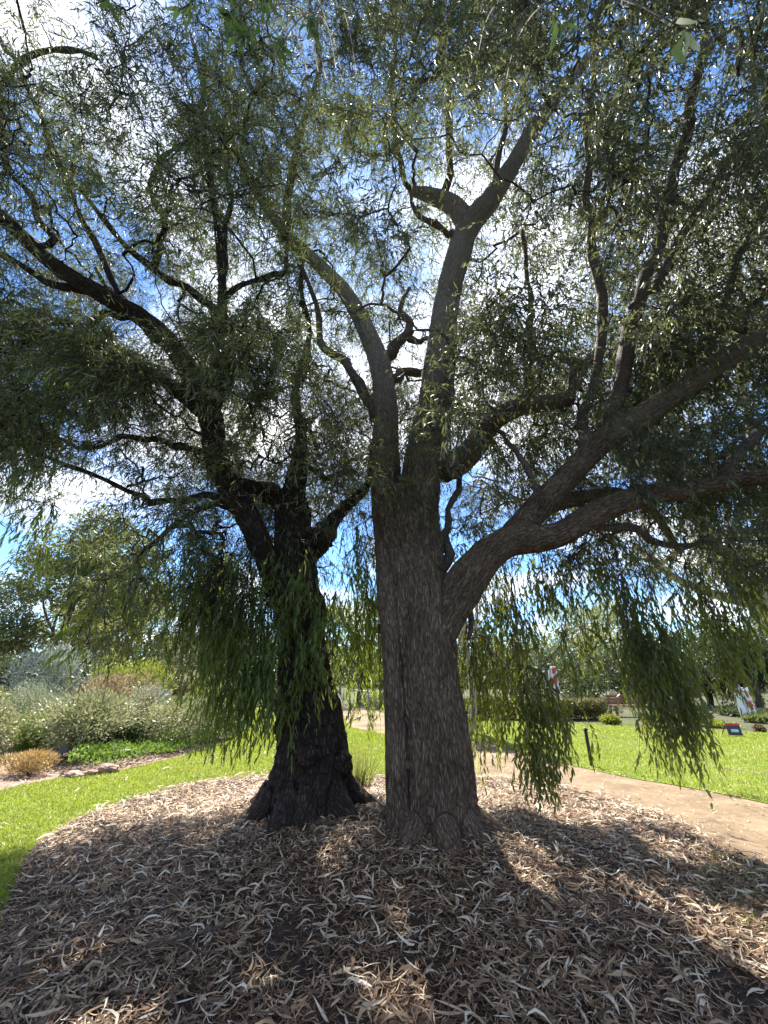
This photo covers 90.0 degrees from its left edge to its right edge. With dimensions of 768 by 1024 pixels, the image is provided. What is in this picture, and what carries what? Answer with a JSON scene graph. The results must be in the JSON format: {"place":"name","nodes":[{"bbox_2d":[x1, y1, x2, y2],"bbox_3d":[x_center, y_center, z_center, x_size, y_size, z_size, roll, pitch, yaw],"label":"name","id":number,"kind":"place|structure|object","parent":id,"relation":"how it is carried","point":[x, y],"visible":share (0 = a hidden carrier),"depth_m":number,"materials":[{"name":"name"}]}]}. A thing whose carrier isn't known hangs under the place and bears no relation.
{"place":"outdoors","nodes":[
{"label":"outdoors","id":0,"kind":"place"},
{"bbox_2d":[0,693,248,789],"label":"garden bed","id":1,"kind":"object","parent":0,"point":[10,778],"visible":0.05,"depth_m":7.43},
{"bbox_2d":[0,696,27,756],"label":"shrub","id":2,"kind":"object","parent":1,"relation":"on","point":[7,720],"visible":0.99,"depth_m":7.78,"materials":[{"name":"green plant"}]},
{"bbox_2d":[0,685,33,736],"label":"shrub","id":3,"kind":"object","parent":1,"relation":"on","point":[2,695],"visible":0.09,"depth_m":9.65,"materials":[{"name":"green plant"}]},
{"bbox_2d":[0,571,43,665],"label":"gum tree","id":4,"kind":"object","parent":1,"relation":"on","point":[8,602],"visible":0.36,"depth_m":20.42,"materials":[{"name":"green plant"}]},
{"bbox_2d":[0,653,58,697],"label":"shrub","id":5,"kind":"object","parent":1,"relation":"on","point":[6,664],"visible":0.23,"depth_m":17.80,"materials":[{"name":"green plant"}]},
{"bbox_2d":[0,747,63,775],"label":"shrub","id":6,"kind":"object","parent":1,"relation":"on","point":[23,763],"visible":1,"depth_m":6.64,"materials":[{"name":"beige plant"}]},
{"bbox_2d":[0,701,65,754],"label":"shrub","id":7,"kind":"object","parent":1,"relation":"on","point":[26,745],"visible":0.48,"depth_m":8.18,"materials":[{"name":"green plant"}]},
{"bbox_2d":[0,677,69,750],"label":"shrub","id":8,"kind":"object","parent":1,"relation":"on","point":[24,700],"visible":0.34,"depth_m":9.25,"materials":[{"name":"green plant"}]},
{"bbox_2d":[1,636,104,703],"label":"shrub","id":9,"kind":"object","parent":1,"relation":"on","point":[62,676],"visible":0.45,"depth_m":11.81,"materials":[{"name":"green plant"}]},
{"bbox_2d":[57,747,68,764],"bbox_3d":[-6.236,4.747,7.413,0.160,0.354,0.061,2,-23,-5],"label":"plant label","id":10,"kind":"object","parent":1,"relation":"on","point":[62,750],"visible":0.9,"depth_m":7.45,"materials":[{"name":"black metal"}]},
{"bbox_2d":[6,696,124,743],"bbox_3d":[-8.104,5.260,9.682,2.784,1.320,1.633,0,-23,0],"label":"shrub","id":11,"kind":"object","parent":1,"relation":"on","point":[51,711],"visible":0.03,"depth_m":9.41,"materials":[{"name":"green plant"}]},
{"bbox_2d":[32,667,113,701],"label":"shrub","id":12,"kind":"object","parent":1,"relation":"on","point":[73,680],"visible":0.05,"depth_m":14.76,"materials":[{"name":"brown plant"}]},
{"bbox_2d":[0,503,179,681],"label":"gum tree","id":13,"kind":"object","parent":1,"relation":"on","point":[16,644],"visible":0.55,"depth_m":16.09,"materials":[{"name":"green plant"}]},
{"bbox_2d":[14,684,166,756],"bbox_3d":[-6.474,4.590,8.461,2.732,1.477,2.385,0,-23,0],"label":"shrub","id":14,"kind":"object","parent":1,"relation":"on","point":[94,722],"visible":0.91,"depth_m":8.12,"materials":[{"name":"green plant"}]},
{"bbox_2d":[29,581,178,679],"bbox_3d":[-16.089,6.723,20.993,8.320,7.359,6.249,0,-23,0],"label":"gum tree","id":15,"kind":"object","parent":1,"relation":"on","point":[115,641],"visible":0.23,"depth_m":20.54,"materials":[{"name":"green plant"}]},
{"bbox_2d":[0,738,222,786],"bbox_3d":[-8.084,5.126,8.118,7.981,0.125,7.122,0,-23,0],"label":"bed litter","id":16,"kind":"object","parent":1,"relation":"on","point":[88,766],"visible":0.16,"depth_m":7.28,"materials":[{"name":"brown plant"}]},
{"bbox_2d":[63,667,164,717],"bbox_3d":[-7.338,5.175,10.200,2.612,2.014,1.708,0,-23,0],"label":"shrub","id":17,"kind":"object","parent":1,"relation":"on","point":[118,688],"visible":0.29,"depth_m":10.40,"materials":[{"name":"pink plant"}]},
{"bbox_2d":[33,577,198,670],"bbox_3d":[-15.557,7.769,23.403,9.121,7.318,6.706,0,-23,0],"label":"gum tree","id":18,"kind":"object","parent":1,"relation":"on","point":[162,624],"visible":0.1,"depth_m":22.34,"materials":[{"name":"green plant"}]},
{"bbox_2d":[98,718,151,743],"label":"shrub","id":19,"kind":"object","parent":1,"relation":"on","point":[137,733],"visible":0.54,"depth_m":8.60,"materials":[{"name":"green plant"}]},
{"bbox_2d":[82,648,179,710],"bbox_3d":[-8.339,5.819,12.699,2.931,2.433,2.074,0,-23,0],"label":"shrub","id":20,"kind":"object","parent":1,"relation":"on","point":[141,668],"visible":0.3,"depth_m":12.74,"materials":[{"name":"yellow plant"}]},
{"bbox_2d":[119,681,172,726],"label":"shrub","id":21,"kind":"object","parent":1,"relation":"on","point":[163,692],"visible":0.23,"depth_m":10.72,"materials":[{"name":"green plant"}]},
{"bbox_2d":[68,720,236,768],"bbox_3d":[-6.003,5.945,10.512,3.747,0.505,8.319,0,-23,0],"label":"ground cover","id":22,"kind":"object","parent":1,"relation":"on","point":[110,748],"visible":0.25,"depth_m":7.72,"materials":[{"name":"green plant"}]},
{"bbox_2d":[134,679,189,717],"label":"shrub","id":23,"kind":"object","parent":1,"relation":"on","point":[175,692],"visible":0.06,"depth_m":14.01,"materials":[{"name":"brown plant"}]},
{"bbox_2d":[120,647,216,682],"bbox_3d":[-11.552,8.585,19.967,5.149,3.162,5.545,21,-31,-40],"label":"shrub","id":24,"kind":"object","parent":1,"relation":"on","point":[176,666],"visible":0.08,"depth_m":19.69,"materials":[{"name":"plant"}]},
{"bbox_2d":[128,692,234,745],"bbox_3d":[-5.185,5.330,9.906,2.916,1.517,2.159,-17,-28,34],"label":"shrub","id":25,"kind":"object","parent":1,"relation":"on","point":[164,724],"visible":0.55,"depth_m":9.34,"materials":[{"name":"green plant"}]},
{"bbox_2d":[169,670,231,688],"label":"shrub","id":26,"kind":"object","parent":1,"relation":"on","point":[194,679],"visible":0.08,"depth_m":19.12,"materials":[{"name":"green plant"}]},
{"bbox_2d":[178,685,233,702],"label":"shrub","id":27,"kind":"object","parent":1,"relation":"on","point":[201,691],"visible":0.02,"depth_m":14.32,"materials":[{"name":"plant"}]},
{"bbox_2d":[167,702,256,738],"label":"shrub","id":28,"kind":"object","parent":1,"relation":"on","point":[214,724],"visible":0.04,"depth_m":10.46,"materials":[{"name":"green plant"}]},
{"bbox_2d":[185,617,276,675],"bbox_3d":[-11.646,10.500,28.031,8.903,5.909,7.054,-11,-25,24],"label":"gum tree","id":29,"kind":"object","parent":1,"relation":"on","point":[228,652],"visible":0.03,"depth_m":27.45,"materials":[{"name":"green plant"}]},
{"bbox_2d":[0,706,384,927],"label":"lawn","id":30,"kind":"structure","parent":0,"point":[25,850],"depth_m":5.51,"materials":[{"name":"green plant"}]},
{"bbox_2d":[65,770,83,777],"bbox_3d":[-5.250,4.467,6.520,0.289,0.132,0.218,0,-23,0],"label":"rock","id":31,"kind":"object","parent":30,"relation":"on","point":[74,773],"visible":0.76,"depth_m":6.48,"materials":[{"name":"stone"}]},
{"bbox_2d":[84,769,97,775],"bbox_3d":[-5.069,4.524,6.650,0.217,0.121,0.164,0,-23,0],"label":"rock","id":32,"kind":"object","parent":30,"relation":"on","point":[92,772],"visible":0.69,"depth_m":6.60,"materials":[{"name":"stone"}]},
{"bbox_2d":[95,763,119,773],"bbox_3d":[-4.924,4.578,6.831,0.394,0.199,0.295,0,-23,0],"label":"rock","id":33,"kind":"object","parent":30,"relation":"on","point":[103,768],"visible":0.72,"depth_m":6.76,"materials":[{"name":"stone"}]},
{"bbox_2d":[1,739,376,922],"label":"scattered leaves","id":34,"kind":"object","parent":30,"relation":"on","point":[163,768],"visible":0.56,"depth_m":6.62,"materials":[{"name":"brown plant"}]},
{"bbox_2d":[0,768,767,1023],"bbox_3d":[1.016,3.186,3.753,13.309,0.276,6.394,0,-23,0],"label":"leaf litter","id":35,"kind":"object","parent":0,"point":[253,1012],"visible":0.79,"depth_m":2.69,"materials":[{"name":"brown plant"}]},
{"bbox_2d":[13,943,71,974],"bbox_3d":[-2.010,2.640,2.272,0.038,0.015,0.288,-14,-27,29],"label":"fallen stick","id":36,"kind":"object","parent":35,"relation":"on","point":[27,965],"visible":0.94,"depth_m":2.24,"materials":[{"name":"brown wood"}]},
{"bbox_2d":[144,922,224,946],"bbox_3d":[-1.270,2.710,2.467,0.470,0.026,0.039,10,-25,-22],"label":"fallen stick","id":37,"kind":"object","parent":35,"relation":"on","point":[198,932],"visible":1,"depth_m":2.46,"materials":[{"name":"brown wood"}]},
{"bbox_2d":[0,0,454,835],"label":"peppermint tree","id":38,"kind":"object","parent":35,"relation":"on","point":[88,368],"visible":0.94,"depth_m":5.03,"materials":[{"name":"green plant"}]},
{"bbox_2d":[349,744,384,786],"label":"grass tuft","id":39,"kind":"object","parent":35,"relation":"on","point":[358,775],"visible":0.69,"depth_m":5.79,"materials":[{"name":"green plant"}]},
{"bbox_2d":[96,0,767,854],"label":"gum tree","id":40,"kind":"object","parent":35,"relation":"on","point":[428,602],"visible":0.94,"depth_m":5.14,"materials":[{"name":"green plant"}]},
{"bbox_2d":[484,829,503,838],"bbox_3d":[0.717,3.278,4.116,0.051,0.087,1.235,21,-31,-41],"label":"fallen stick","id":41,"kind":"object","parent":35,"relation":"on","point":[488,831],"visible":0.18,"depth_m":3.78,"materials":[{"name":"brown wood"}]},
{"bbox_2d":[696,842,767,930],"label":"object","id":42,"kind":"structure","parent":35,"relation":"on","point":[748,919],"depth_m":3.10,"materials":[{"name":"brown plant"}]},
{"bbox_2d":[0,676,767,938],"bbox_3d":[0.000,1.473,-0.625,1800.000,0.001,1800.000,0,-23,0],"label":"ground","id":43,"kind":"structure","parent":0,"point":[626,716],"depth_m":17.34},
{"bbox_2d":[261,686,277,704],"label":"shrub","id":44,"kind":"object","parent":43,"relation":"on","point":[274,694],"visible":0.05,"depth_m":21.49,"materials":[{"name":"green plant"}]},
{"bbox_2d":[325,593,382,703],"bbox_3d":[-1.894,8.592,24.765,7.855,6.866,5.470,11,-25,-24],"label":"gum tree","id":45,"kind":"object","parent":43,"relation":"on","point":[341,659],"visible":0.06,"depth_m":24.39,"materials":[{"name":"green plant"}]},
{"bbox_2d":[361,694,383,708],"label":"shrub","id":46,"kind":"object","parent":43,"relation":"on","point":[377,705],"visible":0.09,"depth_m":19.63,"materials":[{"name":"green plant"}]},
{"bbox_2d":[0,606,767,691],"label":"trees","id":47,"kind":"object","parent":43,"relation":"on","point":[335,672],"visible":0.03,"depth_m":50.32,"materials":[{"name":"green plant"}]},
{"bbox_2d":[459,632,552,695],"bbox_3d":[11.119,12.622,32.570,9.265,5.529,6.104,9,-24,-19],"label":"gum tree","id":48,"kind":"object","parent":43,"relation":"on","point":[506,656],"visible":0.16,"depth_m":32.56,"materials":[{"name":"green plant"}]},
{"bbox_2d":[504,643,597,697],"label":"gum tree","id":49,"kind":"object","parent":43,"relation":"on","point":[548,655],"visible":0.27,"depth_m":25.83,"materials":[{"name":"green plant"}]},
{"bbox_2d":[542,666,560,697],"bbox_3d":[7.559,7.979,17.248,0.842,2.190,0.106,0,-23,0],"label":"banner","id":50,"kind":"object","parent":43,"relation":"on","point":[552,673],"visible":0.3,"depth_m":17.46,"materials":[{"name":"white fabric"}]},
{"bbox_2d":[540,590,650,692],"bbox_3d":[17.058,10.538,31.047,9.622,8.196,7.160,13,-26,-28],"label":"gum tree","id":51,"kind":"object","parent":43,"relation":"on","point":[600,619],"visible":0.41,"depth_m":30.81,"materials":[{"name":"green plant"}]},
{"bbox_2d":[580,702,623,713],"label":"shrub","id":52,"kind":"object","parent":43,"relation":"on","point":[608,709],"visible":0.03,"depth_m":16.40,"materials":[{"name":"green plant"}]},
{"bbox_2d":[599,713,623,724],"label":"shrub","id":53,"kind":"object","parent":43,"relation":"on","point":[611,719],"visible":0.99,"depth_m":13.33,"materials":[{"name":"green plant"}]},
{"bbox_2d":[605,695,647,716],"bbox_3d":[10.364,8.166,16.180,1.700,0.810,0.520,0,-23,0],"label":"bench","id":54,"kind":"object","parent":43,"relation":"on","point":[611,699],"visible":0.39,"depth_m":16.42,"materials":[{"name":"brown wood"}]},
{"bbox_2d":[550,631,709,706],"bbox_3d":[13.988,9.585,23.115,8.649,4.130,8.318,0,-23,0],"label":"gum tree","id":55,"kind":"object","parent":43,"relation":"on","point":[613,673],"visible":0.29,"depth_m":22.46,"materials":[{"name":"green plant"}]},
{"bbox_2d":[655,709,714,718],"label":"shrub","id":56,"kind":"object","parent":43,"relation":"on","point":[698,713],"visible":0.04,"depth_m":14.85,"materials":[{"name":"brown plant"}]},
{"bbox_2d":[657,621,767,708],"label":"gum tree","id":57,"kind":"object","parent":43,"relation":"on","point":[760,676],"visible":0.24,"depth_m":19.46,"materials":[{"name":"green plant"}]},
{"bbox_2d":[671,668,767,707],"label":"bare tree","id":58,"kind":"object","parent":43,"relation":"on","point":[711,700],"visible":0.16,"depth_m":20.09,"materials":[{"name":"plant"}]},
{"bbox_2d":[696,719,744,728],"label":"shrub","id":59,"kind":"object","parent":43,"relation":"on","point":[717,723],"visible":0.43,"depth_m":12.59,"materials":[{"name":"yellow plant"}]},
{"bbox_2d":[711,704,767,716],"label":"shrub","id":60,"kind":"object","parent":43,"relation":"on","point":[731,710],"visible":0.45,"depth_m":16.24,"materials":[{"name":"green plant"}]},
{"bbox_2d":[734,684,755,714],"bbox_3d":[13.883,7.395,14.780,0.842,1.415,0.106,0,-23,0],"label":"banner","id":61,"kind":"object","parent":43,"relation":"on","point":[744,709],"visible":0.42,"depth_m":14.76,"materials":[{"name":"white fabric"}]},
{"bbox_2d":[737,711,767,723],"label":"shrub","id":62,"kind":"object","parent":43,"relation":"on","point":[760,717],"visible":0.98,"depth_m":13.92,"materials":[{"name":"green plant"}]},
{"bbox_2d":[751,724,766,731],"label":"shrub","id":63,"kind":"object","parent":43,"relation":"on","point":[758,728],"visible":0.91,"depth_m":11.66,"materials":[{"name":"brown plant"}]},
{"bbox_2d":[750,618,767,672],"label":"gum tree","id":64,"kind":"object","parent":43,"relation":"on","point":[763,630],"visible":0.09,"depth_m":21.10,"materials":[{"name":"green plant"}]},
{"bbox_2d":[0,0,767,670],"label":"sky","id":65,"kind":"structure","parent":0,"point":[5,549],"materials":[{"name":"blue"}]},
{"bbox_2d":[259,705,767,864],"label":"path","id":66,"kind":"structure","parent":0,"point":[753,839],"depth_m":5.35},
{"bbox_2d":[342,689,377,713],"bbox_3d":[-0.562,8.470,17.046,2.590,1.128,0.060,0,-23,0],"label":"handrail","id":67,"kind":"object","parent":66,"relation":"on","point":[358,691],"visible":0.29,"depth_m":17.12,"materials":[{"name":"grey metal"}]},
{"bbox_2d":[475,740,767,870],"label":"scattered leaves","id":68,"kind":"object","parent":66,"relation":"on","point":[651,799],"visible":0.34,"depth_m":5.25,"materials":[{"name":"brown plant"}]},
{"bbox_2d":[469,719,767,802],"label":"lawn","id":69,"kind":"structure","parent":0,"point":[711,775],"depth_m":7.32,"materials":[{"name":"green plant"}]},
{"bbox_2d":[447,565,497,732],"bbox_3d":[2.614,4.203,12.468,2.082,5.335,3.586,15,-27,-32],"label":"gum tree","id":70,"kind":"object","parent":69,"relation":"on","point":[467,658],"visible":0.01,"depth_m":11.88,"materials":[{"name":"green plant"}]},
{"bbox_2d":[463,696,608,720],"bbox_3d":[4.799,7.770,15.164,7.752,0.933,1.234,0,-23,0],"label":"hedge","id":71,"kind":"object","parent":69,"relation":"on","point":[592,708],"visible":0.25,"depth_m":14.86,"materials":[{"name":"green plant"}]},
{"bbox_2d":[516,723,764,774],"bbox_3d":[3.618,5.093,8.605,0.698,0.749,8.714,11,-25,-23],"label":"wire fence","id":72,"kind":"object","parent":69,"relation":"on","point":[585,730],"visible":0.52,"depth_m":7.37,"materials":[{"name":"black metal"}]},
{"bbox_2d":[563,262,767,629],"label":"gum tree","id":73,"kind":"object","parent":69,"relation":"on","point":[699,561],"visible":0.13,"depth_m":8.75,"materials":[{"name":"green plant"}]},
{"bbox_2d":[722,723,742,735],"bbox_3d":[9.926,6.229,10.997,0.345,0.339,0.387,0,-23,0],"label":"notice stand","id":74,"kind":"object","parent":69,"relation":"on","point":[733,728],"visible":0.97,"depth_m":10.90,"materials":[{"name":"black metal"}]}
]}

